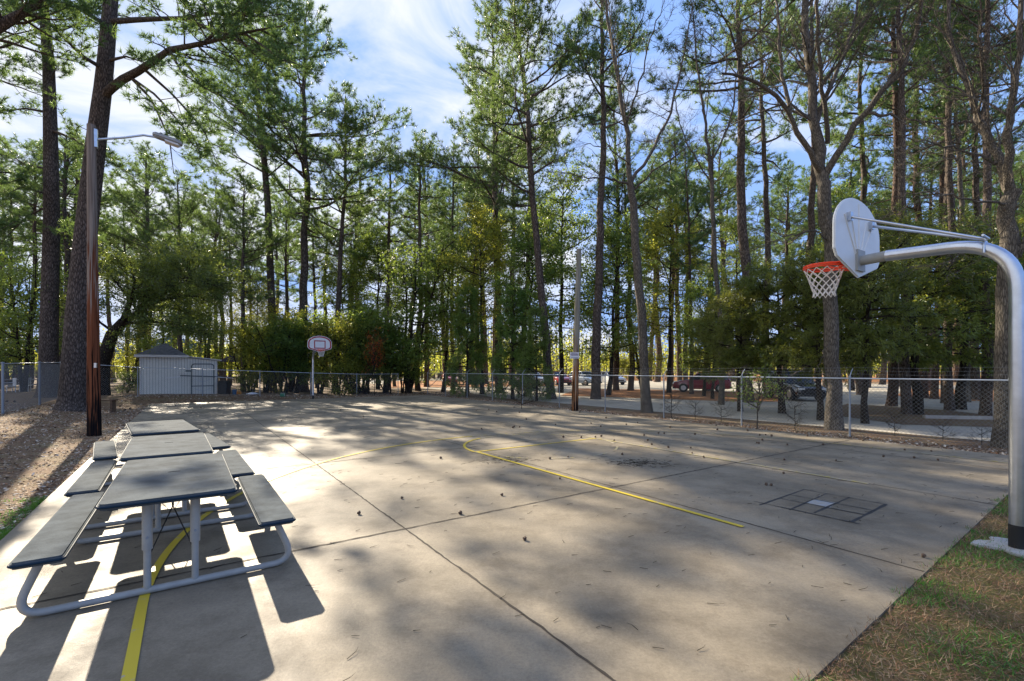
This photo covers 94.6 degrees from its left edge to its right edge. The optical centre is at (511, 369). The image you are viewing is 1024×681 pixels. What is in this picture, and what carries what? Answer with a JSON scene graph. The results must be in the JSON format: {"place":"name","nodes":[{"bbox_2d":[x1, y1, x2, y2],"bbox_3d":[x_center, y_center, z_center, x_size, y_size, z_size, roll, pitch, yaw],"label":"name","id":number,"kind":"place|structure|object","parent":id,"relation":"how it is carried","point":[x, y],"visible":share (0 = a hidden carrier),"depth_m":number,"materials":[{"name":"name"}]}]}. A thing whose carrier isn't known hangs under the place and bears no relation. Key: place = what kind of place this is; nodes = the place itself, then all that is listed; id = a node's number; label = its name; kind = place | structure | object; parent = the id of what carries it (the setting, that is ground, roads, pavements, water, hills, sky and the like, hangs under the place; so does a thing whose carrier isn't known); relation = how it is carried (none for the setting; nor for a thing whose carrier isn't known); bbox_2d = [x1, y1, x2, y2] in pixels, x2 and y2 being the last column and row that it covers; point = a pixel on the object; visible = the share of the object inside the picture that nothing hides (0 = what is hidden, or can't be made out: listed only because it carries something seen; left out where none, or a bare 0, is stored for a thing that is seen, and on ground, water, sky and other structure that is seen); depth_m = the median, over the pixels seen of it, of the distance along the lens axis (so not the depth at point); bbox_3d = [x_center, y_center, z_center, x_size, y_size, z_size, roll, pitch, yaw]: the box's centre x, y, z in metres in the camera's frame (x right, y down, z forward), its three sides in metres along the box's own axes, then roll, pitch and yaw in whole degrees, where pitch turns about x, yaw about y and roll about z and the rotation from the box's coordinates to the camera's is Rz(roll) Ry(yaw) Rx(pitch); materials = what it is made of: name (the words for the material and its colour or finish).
{"place":"outdoors","nodes":[
{"label":"outdoors","id":0,"kind":"place"},
{"bbox_2d":[0,376,1007,532],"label":"ground","id":1,"kind":"structure","parent":0,"point":[145,402],"depth_m":14.43,"materials":[{"name":"brown soil"}]},
{"bbox_2d":[1,361,59,413],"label":"chain link fence","id":2,"kind":"object","parent":1,"relation":"on","point":[39,396],"visible":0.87,"depth_m":19.56,"materials":[{"name":"silver metal"}]},
{"bbox_2d":[0,228,64,360],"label":"evergreen tree","id":3,"kind":"object","parent":1,"relation":"on","point":[2,257],"visible":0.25,"depth_m":36.31,"materials":[{"name":"green plant"}]},
{"bbox_2d":[0,0,67,275],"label":"pine tree","id":4,"kind":"object","parent":1,"relation":"on","point":[15,58],"visible":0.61,"depth_m":24.88,"materials":[{"name":"green plant"}]},
{"bbox_2d":[0,240,68,391],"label":"evergreen tree","id":5,"kind":"object","parent":1,"relation":"on","point":[17,355],"visible":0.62,"depth_m":31.96,"materials":[{"name":"green plant"}]},
{"bbox_2d":[0,152,75,388],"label":"pine tree","id":6,"kind":"object","parent":1,"relation":"on","point":[35,202],"visible":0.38,"depth_m":38.78,"materials":[{"name":"green plant"}]},
{"bbox_2d":[0,0,88,69],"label":"pine tree","id":7,"kind":"object","parent":1,"relation":"on","point":[23,11],"visible":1,"depth_m":15.52,"materials":[{"name":"green plant"}]},
{"bbox_2d":[0,126,109,372],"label":"pine tree","id":8,"kind":"object","parent":1,"relation":"on","point":[65,192],"visible":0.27,"depth_m":41.99,"materials":[{"name":"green plant"}]},
{"bbox_2d":[0,403,146,536],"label":"leaf litter","id":9,"kind":"object","parent":1,"relation":"on","point":[77,464],"visible":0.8,"depth_m":11.42,"materials":[{"name":"brown plant"}]},
{"bbox_2d":[0,0,155,397],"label":"pine tree","id":10,"kind":"object","parent":1,"relation":"on","point":[48,348],"visible":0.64,"depth_m":26.02,"materials":[{"name":"green plant"}]},
{"bbox_2d":[86,123,182,435],"bbox_3d":[-10.920,-2.579,13.755,2.205,9.002,0.391,0,0,-36],"label":"light pole","id":11,"kind":"object","parent":1,"relation":"on","point":[94,423],"visible":0.92,"depth_m":13.15,"materials":[{"name":"wood"}]},
{"bbox_2d":[99,140,187,350],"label":"pine tree","id":12,"kind":"object","parent":1,"relation":"on","point":[130,203],"visible":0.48,"depth_m":45.75,"materials":[{"name":"green plant"}]},
{"bbox_2d":[34,233,263,394],"bbox_3d":[-20.457,-3.659,28.094,13.093,10.615,9.645,0,0,27],"label":"live oak","id":13,"kind":"object","parent":1,"relation":"on","point":[159,283],"visible":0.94,"depth_m":26.22,"materials":[{"name":"green plant"}]},
{"bbox_2d":[0,0,325,411],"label":"pine tree","id":14,"kind":"object","parent":1,"relation":"on","point":[72,391],"visible":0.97,"depth_m":18.92,"materials":[{"name":"green plant"}]},
{"bbox_2d":[103,168,248,357],"bbox_3d":[-25.277,-6.925,35.605,8.243,17.153,7.297,0,0,-4],"label":"pine tree","id":15,"kind":"object","parent":1,"relation":"on","point":[188,204],"visible":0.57,"depth_m":34.79,"materials":[{"name":"green plant"}]},
{"bbox_2d":[134,343,221,393],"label":"shed","id":16,"kind":"structure","parent":1,"relation":"on","point":[164,355],"depth_m":30.41,"materials":[{"name":"paint"}]},
{"bbox_2d":[168,284,235,372],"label":"evergreen tree","id":17,"kind":"object","parent":1,"relation":"on","point":[204,351],"visible":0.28,"depth_m":41.66,"materials":[{"name":"green plant"}]},
{"bbox_2d":[166,176,257,386],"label":"pine tree","id":18,"kind":"object","parent":1,"relation":"on","point":[214,219],"visible":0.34,"depth_m":44.84,"materials":[{"name":"green plant"}]},
{"bbox_2d":[174,164,302,391],"bbox_3d":[-20.350,-6.860,36.400,8.288,17.291,7.356,0,0,29],"label":"pine tree","id":19,"kind":"object","parent":1,"relation":"on","point":[242,216],"visible":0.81,"depth_m":35.89,"materials":[{"name":"green plant"}]},
{"bbox_2d":[171,0,312,390],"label":"pine tree","id":20,"kind":"object","parent":1,"relation":"on","point":[269,259],"visible":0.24,"depth_m":38.83,"materials":[{"name":"green plant"}]},
{"bbox_2d":[103,365,398,396],"bbox_3d":[-16.292,0.743,30.547,18.664,2.405,0.068,0,0,-35],"label":"chain link fence","id":21,"kind":"object","parent":1,"relation":"on","point":[202,369],"visible":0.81,"depth_m":29.47,"materials":[{"name":"silver metal"}]},
{"bbox_2d":[228,314,293,392],"bbox_3d":[-18.526,-1.257,35.255,4.573,5.982,4.469,0,0,20],"label":"tall shrub","id":22,"kind":"object","parent":1,"relation":"on","point":[252,351],"visible":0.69,"depth_m":34.74,"materials":[{"name":"green plant"}]},
{"bbox_2d":[237,311,305,392],"bbox_3d":[-17.493,-1.436,34.779,4.804,6.449,6.129,0,0,-23],"label":"tall shrub","id":23,"kind":"object","parent":1,"relation":"on","point":[276,339],"visible":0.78,"depth_m":34.74,"materials":[{"name":"green plant"}]},
{"bbox_2d":[247,190,317,388],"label":"pine tree","id":24,"kind":"object","parent":1,"relation":"on","point":[278,272],"visible":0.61,"depth_m":42.12,"materials":[{"name":"green plant"}]},
{"bbox_2d":[271,313,320,392],"bbox_3d":[-16.272,-1.362,36.686,4.740,6.346,4.850,0,0,-20],"label":"tall shrub","id":25,"kind":"object","parent":1,"relation":"on","point":[294,369],"visible":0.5,"depth_m":35.63,"materials":[{"name":"green plant"}]},
{"bbox_2d":[194,0,417,391],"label":"pine tree","id":26,"kind":"object","parent":1,"relation":"on","point":[267,115],"visible":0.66,"depth_m":39.07,"materials":[{"name":"green plant"}]},
{"bbox_2d":[304,310,368,394],"bbox_3d":[-13.074,-1.338,35.252,4.909,6.422,4.797,0,0,5],"label":"tall shrub","id":27,"kind":"object","parent":1,"relation":"on","point":[331,357],"visible":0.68,"depth_m":34.80,"materials":[{"name":"green plant"}]},
{"bbox_2d":[308,254,373,389],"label":"evergreen tree","id":28,"kind":"object","parent":1,"relation":"on","point":[351,279],"visible":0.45,"depth_m":43.34,"materials":[{"name":"green plant"}]},
{"bbox_2d":[283,79,415,391],"bbox_3d":[-13.467,-11.383,40.364,9.288,26.818,10.246,0,0,5],"label":"pine tree","id":29,"kind":"object","parent":1,"relation":"on","point":[309,191],"visible":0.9,"depth_m":39.53,"materials":[{"name":"green plant"}]},
{"bbox_2d":[341,309,407,393],"bbox_3d":[-10.847,-1.497,36.716,5.036,6.742,5.154,0,0,-26],"label":"tall shrub","id":30,"kind":"object","parent":1,"relation":"on","point":[359,351],"visible":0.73,"depth_m":35.74,"materials":[{"name":"green plant"}]},
{"bbox_2d":[343,219,410,388],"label":"evergreen tree","id":31,"kind":"object","parent":1,"relation":"on","point":[372,237],"visible":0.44,"depth_m":45.02,"materials":[{"name":"green plant"}]},
{"bbox_2d":[348,133,436,389],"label":"pine tree","id":32,"kind":"object","parent":1,"relation":"on","point":[392,214],"visible":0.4,"depth_m":44.26,"materials":[{"name":"green plant"}]},
{"bbox_2d":[346,221,468,392],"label":"evergreen tree","id":33,"kind":"object","parent":1,"relation":"on","point":[419,280],"visible":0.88,"depth_m":36.50,"materials":[{"name":"green plant"}]},
{"bbox_2d":[381,129,452,390],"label":"pine tree","id":34,"kind":"object","parent":1,"relation":"on","point":[419,201],"visible":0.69,"depth_m":41.99,"materials":[{"name":"green plant"}]},
{"bbox_2d":[405,238,485,391],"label":"evergreen tree","id":35,"kind":"object","parent":1,"relation":"on","point":[447,299],"visible":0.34,"depth_m":39.13,"materials":[{"name":"green plant"}]},
{"bbox_2d":[415,134,483,387],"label":"pine tree","id":36,"kind":"object","parent":1,"relation":"on","point":[453,187],"visible":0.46,"depth_m":45.60,"materials":[{"name":"green plant"}]},
{"bbox_2d":[443,284,492,396],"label":"cedar tree","id":37,"kind":"object","parent":1,"relation":"on","point":[472,352],"visible":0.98,"depth_m":32.68,"materials":[{"name":"green plant"}]},
{"bbox_2d":[390,4,592,389],"bbox_3d":[-1.051,-13.480,38.665,14.873,31.098,13.169,0,0,44],"label":"pine tree","id":38,"kind":"object","parent":1,"relation":"on","point":[464,174],"visible":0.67,"depth_m":37.17,"materials":[{"name":"green plant"}]},
{"bbox_2d":[0,395,1007,680],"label":"basketball court","id":39,"kind":"object","parent":1,"relation":"on","point":[306,613],"visible":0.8,"depth_m":4.64,"materials":[{"name":"concrete"}]},
{"bbox_2d":[7,453,295,616],"bbox_3d":[-3.292,1.396,4.605,1.824,0.800,2.184,0,0,-35],"label":"picnic table","id":40,"kind":"object","parent":39,"relation":"on","point":[146,484],"visible":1,"depth_m":4.06,"materials":[{"name":"grey plastic"}]},
{"bbox_2d":[64,433,254,529],"bbox_3d":[-4.689,1.396,6.460,1.824,0.800,2.184,0,0,-36],"label":"picnic table","id":41,"kind":"object","parent":39,"relation":"on","point":[93,476],"visible":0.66,"depth_m":6.02,"materials":[{"name":"grey plastic"}]},
{"bbox_2d":[92,420,230,485],"bbox_3d":[-6.295,1.396,8.475,1.824,0.800,2.184,0,0,-41],"label":"picnic table","id":42,"kind":"object","parent":39,"relation":"on","point":[104,450],"visible":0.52,"depth_m":8.10,"materials":[{"name":"grey plastic"}]},
{"bbox_2d":[120,436,743,680],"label":"court lines","id":43,"kind":"object","parent":39,"relation":"on","point":[129,671],"visible":0.89,"depth_m":4.10,"materials":[{"name":"yellow paint"}]},
{"bbox_2d":[1,396,1006,680],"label":"court joints","id":44,"kind":"object","parent":39,"relation":"on","point":[485,512],"visible":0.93,"depth_m":5.07,"materials":[{"name":"grey concrete"}]},
{"bbox_2d":[570,248,581,410],"bbox_3d":[2.810,-1.710,20.936,0.536,7.306,0.320,0,0,0],"label":"pole","id":45,"kind":"object","parent":39,"relation":"on","point":[574,355],"visible":0.95,"depth_m":20.84,"materials":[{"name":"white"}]},
{"bbox_2d":[486,284,540,399],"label":"cedar tree","id":46,"kind":"object","parent":1,"relation":"on","point":[505,332],"visible":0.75,"depth_m":29.63,"materials":[{"name":"green plant"}]},
{"bbox_2d":[515,304,556,401],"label":"cedar tree","id":47,"kind":"object","parent":1,"relation":"on","point":[541,343],"visible":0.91,"depth_m":27.74,"materials":[{"name":"green plant"}]},
{"bbox_2d":[484,151,588,371],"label":"pine tree","id":48,"kind":"object","parent":1,"relation":"on","point":[536,185],"visible":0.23,"depth_m":49.18,"materials":[{"name":"green plant"}]},
{"bbox_2d":[450,0,624,398],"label":"pine tree","id":49,"kind":"object","parent":1,"relation":"on","point":[545,139],"visible":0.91,"depth_m":28.91,"materials":[{"name":"green plant"}]},
{"bbox_2d":[526,0,662,398],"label":"pine tree","id":50,"kind":"object","parent":1,"relation":"on","point":[597,309],"visible":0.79,"depth_m":29.43,"materials":[{"name":"green plant"}]},
{"bbox_2d":[537,0,723,412],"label":"gum tree","id":51,"kind":"object","parent":1,"relation":"on","point":[641,315],"visible":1,"depth_m":20.45,"materials":[{"name":"green plant"}]},
{"bbox_2d":[634,121,696,386],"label":"pine tree","id":52,"kind":"object","parent":1,"relation":"on","point":[669,156],"visible":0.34,"depth_m":51.87,"materials":[{"name":"green plant"}]},
{"bbox_2d":[640,114,709,380],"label":"pine tree","id":53,"kind":"object","parent":1,"relation":"on","point":[679,349],"visible":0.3,"depth_m":50.69,"materials":[{"name":"green plant"}]},
{"bbox_2d":[642,0,776,404],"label":"gum tree","id":54,"kind":"object","parent":1,"relation":"on","point":[714,249],"visible":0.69,"depth_m":24.93,"materials":[{"name":"green plant"}]},
{"bbox_2d":[427,367,1007,450],"bbox_3d":[4.154,0.931,20.754,0.242,2.038,37.144,0,0,-35],"label":"chain link fence","id":55,"kind":"object","parent":1,"relation":"on","point":[739,377],"visible":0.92,"depth_m":14.71,"materials":[{"name":"silver metal"}]},
{"bbox_2d":[432,395,1007,454],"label":"leaf litter","id":56,"kind":"object","parent":1,"relation":"on","point":[882,440],"visible":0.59,"depth_m":14.20,"materials":[{"name":"brown plant"}]},
{"bbox_2d":[679,138,764,381],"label":"pine tree","id":57,"kind":"object","parent":1,"relation":"on","point":[721,240],"visible":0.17,"depth_m":74.39,"materials":[{"name":"green plant"}]},
{"bbox_2d":[747,160,816,369],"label":"pine tree","id":58,"kind":"object","parent":1,"relation":"on","point":[772,191],"visible":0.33,"depth_m":53.74,"materials":[{"name":"green plant"}]},
{"bbox_2d":[748,170,832,369],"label":"pine tree","id":59,"kind":"object","parent":1,"relation":"on","point":[777,252],"visible":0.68,"depth_m":47.40,"materials":[{"name":"green plant"}]},
{"bbox_2d":[749,0,887,372],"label":"pine tree","id":60,"kind":"object","parent":1,"relation":"on","point":[811,205],"visible":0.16,"depth_m":32.54,"materials":[{"name":"green plant"}]},
{"bbox_2d":[678,0,1002,429],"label":"gum tree","id":61,"kind":"object","parent":1,"relation":"on","point":[830,357],"visible":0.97,"depth_m":14.41,"materials":[{"name":"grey plant"}]},
{"bbox_2d":[788,0,892,394],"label":"pine tree","id":62,"kind":"object","parent":1,"relation":"on","point":[863,161],"visible":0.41,"depth_m":35.27,"materials":[{"name":"green plant"}]},
{"bbox_2d":[820,0,1000,405],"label":"pine tree","id":63,"kind":"object","parent":1,"relation":"on","point":[894,373],"visible":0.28,"depth_m":23.79,"materials":[{"name":"green plant"}]},
{"bbox_2d":[856,0,992,402],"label":"pine tree","id":64,"kind":"object","parent":1,"relation":"on","point":[887,152],"visible":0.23,"depth_m":26.33,"materials":[{"name":"green plant"}]},
{"bbox_2d":[831,0,1023,448],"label":"gum tree","id":65,"kind":"object","parent":1,"relation":"on","point":[1009,233],"visible":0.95,"depth_m":11.18,"materials":[{"name":"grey plant"}]},
{"bbox_2d":[0,0,1023,363],"label":"sky","id":66,"kind":"structure","parent":0,"point":[403,49],"materials":[{"name":"blue"}]},
{"bbox_2d":[115,371,980,376],"bbox_3d":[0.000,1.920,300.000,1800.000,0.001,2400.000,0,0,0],"label":"ground","id":67,"kind":"structure","parent":0,"point":[488,374],"depth_m":262.53,"materials":[{"name":"beige soil"}]},
{"bbox_2d":[9,304,981,378],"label":"distant woodland","id":68,"kind":"object","parent":67,"relation":"on","point":[583,364],"visible":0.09,"depth_m":92.35,"materials":[{"name":"green plant"}]},
{"bbox_2d":[338,378,991,440],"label":"driveway","id":69,"kind":"structure","parent":0,"point":[752,414],"depth_m":23.73,"materials":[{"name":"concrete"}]},
{"bbox_2d":[430,197,515,393],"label":"evergreen tree","id":70,"kind":"object","parent":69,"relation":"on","point":[490,248],"visible":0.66,"depth_m":35.34,"materials":[{"name":"green plant"}]},
{"bbox_2d":[481,214,573,395],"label":"evergreen tree","id":71,"kind":"object","parent":69,"relation":"on","point":[523,245],"visible":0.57,"depth_m":32.13,"materials":[{"name":"green plant"}]},
{"bbox_2d":[513,158,614,392],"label":"evergreen tree","id":72,"kind":"object","parent":69,"relation":"on","point":[545,212],"visible":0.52,"depth_m":37.13,"materials":[{"name":"green plant"}]},
{"bbox_2d":[561,389,777,401],"bbox_3d":[11.093,1.818,37.093,17.994,0.001,14.079,0,0,34],"label":"pine straw island","id":73,"kind":"object","parent":69,"relation":"on","point":[654,395],"visible":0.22,"depth_m":33.76,"materials":[{"name":"brown plant"}]},
{"bbox_2d":[557,207,660,394],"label":"evergreen tree","id":74,"kind":"object","parent":73,"relation":"on","point":[610,238],"visible":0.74,"depth_m":33.31,"materials":[{"name":"green plant"}]},
{"bbox_2d":[569,84,670,390],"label":"pine tree","id":75,"kind":"object","parent":73,"relation":"on","point":[615,174],"visible":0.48,"depth_m":40.71,"materials":[{"name":"green plant"}]},
{"bbox_2d":[582,162,663,390],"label":"pine tree","id":76,"kind":"object","parent":73,"relation":"on","point":[621,171],"visible":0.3,"depth_m":41.18,"materials":[{"name":"green plant"}]},
{"bbox_2d":[630,195,715,392],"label":"evergreen tree","id":77,"kind":"object","parent":73,"relation":"on","point":[654,245],"visible":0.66,"depth_m":37.65,"materials":[{"name":"green plant"}]},
{"bbox_2d":[666,136,724,393],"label":"pine tree","id":78,"kind":"object","parent":73,"relation":"on","point":[675,183],"visible":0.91,"depth_m":35.50,"materials":[{"name":"green plant"}]},
{"bbox_2d":[669,270,732,395],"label":"evergreen tree","id":79,"kind":"object","parent":73,"relation":"on","point":[696,293],"visible":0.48,"depth_m":32.67,"materials":[{"name":"green plant"}]},
{"bbox_2d":[681,299,738,398],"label":"cedar tree","id":80,"kind":"object","parent":73,"relation":"on","point":[699,351],"visible":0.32,"depth_m":29.93,"materials":[{"name":"green plant"}]},
{"bbox_2d":[649,123,776,390],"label":"pine tree","id":81,"kind":"object","parent":73,"relation":"on","point":[727,181],"visible":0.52,"depth_m":40.59,"materials":[{"name":"green plant"}]},
{"bbox_2d":[643,0,821,402],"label":"pine tree","id":82,"kind":"object","parent":73,"relation":"on","point":[741,207],"visible":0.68,"depth_m":26.45,"materials":[{"name":"green plant"}]},
{"bbox_2d":[695,217,775,391],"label":"evergreen tree","id":83,"kind":"object","parent":73,"relation":"on","point":[753,255],"visible":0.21,"depth_m":39.73,"materials":[{"name":"green plant"}]},
{"bbox_2d":[703,0,807,394],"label":"pine tree","id":84,"kind":"object","parent":73,"relation":"on","point":[766,168],"visible":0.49,"depth_m":33.01,"materials":[{"name":"green plant"}]},
{"bbox_2d":[687,274,785,410],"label":"cedar tree","id":85,"kind":"object","parent":69,"relation":"on","point":[730,298],"visible":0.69,"depth_m":20.56,"materials":[{"name":"green plant"}]},
{"bbox_2d":[707,253,849,413],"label":"cedar tree","id":86,"kind":"object","parent":69,"relation":"on","point":[762,271],"visible":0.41,"depth_m":19.65,"materials":[{"name":"green plant"}]},
{"bbox_2d":[751,244,895,420],"bbox_3d":[11.346,-1.456,17.136,4.449,6.622,4.442,0,0,-19],"label":"cedar tree","id":87,"kind":"object","parent":69,"relation":"on","point":[797,317],"visible":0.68,"depth_m":16.89,"materials":[{"name":"green plant"}]},
{"bbox_2d":[824,404,992,426],"bbox_3d":[16.638,1.818,19.689,5.849,0.001,10.519,0,0,43],"label":"pine straw island","id":88,"kind":"object","parent":69,"relation":"on","point":[886,409],"visible":0.57,"depth_m":18.50,"materials":[{"name":"brown plant"}]},
{"bbox_2d":[795,199,945,423],"bbox_3d":[12.149,-2.004,16.318,4.387,7.720,4.394,0,0,-25],"label":"cedar tree","id":89,"kind":"object","parent":88,"relation":"on","point":[904,314],"visible":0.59,"depth_m":15.37,"materials":[{"name":"green plant"}]},
{"bbox_2d":[820,0,963,414],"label":"pine tree","id":90,"kind":"object","parent":88,"relation":"on","point":[903,363],"visible":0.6,"depth_m":19.18,"materials":[{"name":"green plant"}]},
{"bbox_2d":[817,203,1019,414],"bbox_3d":[16.664,-2.596,19.275,7.733,8.908,7.745,0,0,-41],"label":"cedar tree","id":91,"kind":"object","parent":88,"relation":"on","point":[967,333],"visible":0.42,"depth_m":18.23,"materials":[{"name":"green plant"}]},
{"bbox_2d":[871,202,1023,409],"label":"cedar tree","id":92,"kind":"object","parent":88,"relation":"on","point":[963,369],"visible":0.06,"depth_m":21.73,"materials":[{"name":"green plant"}]},
{"bbox_2d":[887,0,1016,410],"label":"pine tree","id":93,"kind":"object","parent":88,"relation":"on","point":[951,213],"visible":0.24,"depth_m":21.41,"materials":[{"name":"green plant"}]},
{"bbox_2d":[923,0,1023,415],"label":"pine tree","id":94,"kind":"object","parent":88,"relation":"on","point":[987,195],"visible":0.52,"depth_m":19.14,"materials":[{"name":"green plant"}]},
{"bbox_2d":[898,389,993,400],"bbox_3d":[35.179,1.818,36.984,24.206,0.001,9.256,0,0,-41],"label":"pine straw island","id":95,"kind":"object","parent":69,"relation":"on","point":[954,391],"depth_m":35.14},
{"bbox_2d":[826,0,990,397],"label":"pine tree","id":96,"kind":"object","parent":95,"relation":"on","point":[877,134],"visible":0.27,"depth_m":32.12,"materials":[{"name":"green plant"}]},
{"bbox_2d":[884,0,1002,398],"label":"pine tree","id":97,"kind":"object","parent":95,"relation":"on","point":[934,375],"visible":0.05,"depth_m":29.85,"materials":[{"name":"green plant"}]},
{"bbox_2d":[919,5,1023,399],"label":"pine tree","id":98,"kind":"object","parent":95,"relation":"on","point":[975,193],"visible":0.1,"depth_m":28.81,"materials":[{"name":"green plant"}]},
{"bbox_2d":[788,489,1023,680],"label":"turf","id":99,"kind":"structure","parent":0,"point":[876,676],"depth_m":3.31,"materials":[{"name":"green plant"}]},
{"bbox_2d":[970,536,1023,557],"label":"concrete footing","id":100,"kind":"object","parent":99,"relation":"on","point":[996,542],"visible":0.62,"depth_m":4.85,"materials":[{"name":"grey concrete"}]},
{"bbox_2d":[802,198,1023,549],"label":"basketball hoop","id":101,"kind":"object","parent":100,"relation":"in","point":[856,242],"visible":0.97,"depth_m":5.02,"materials":[{"name":"metal"}]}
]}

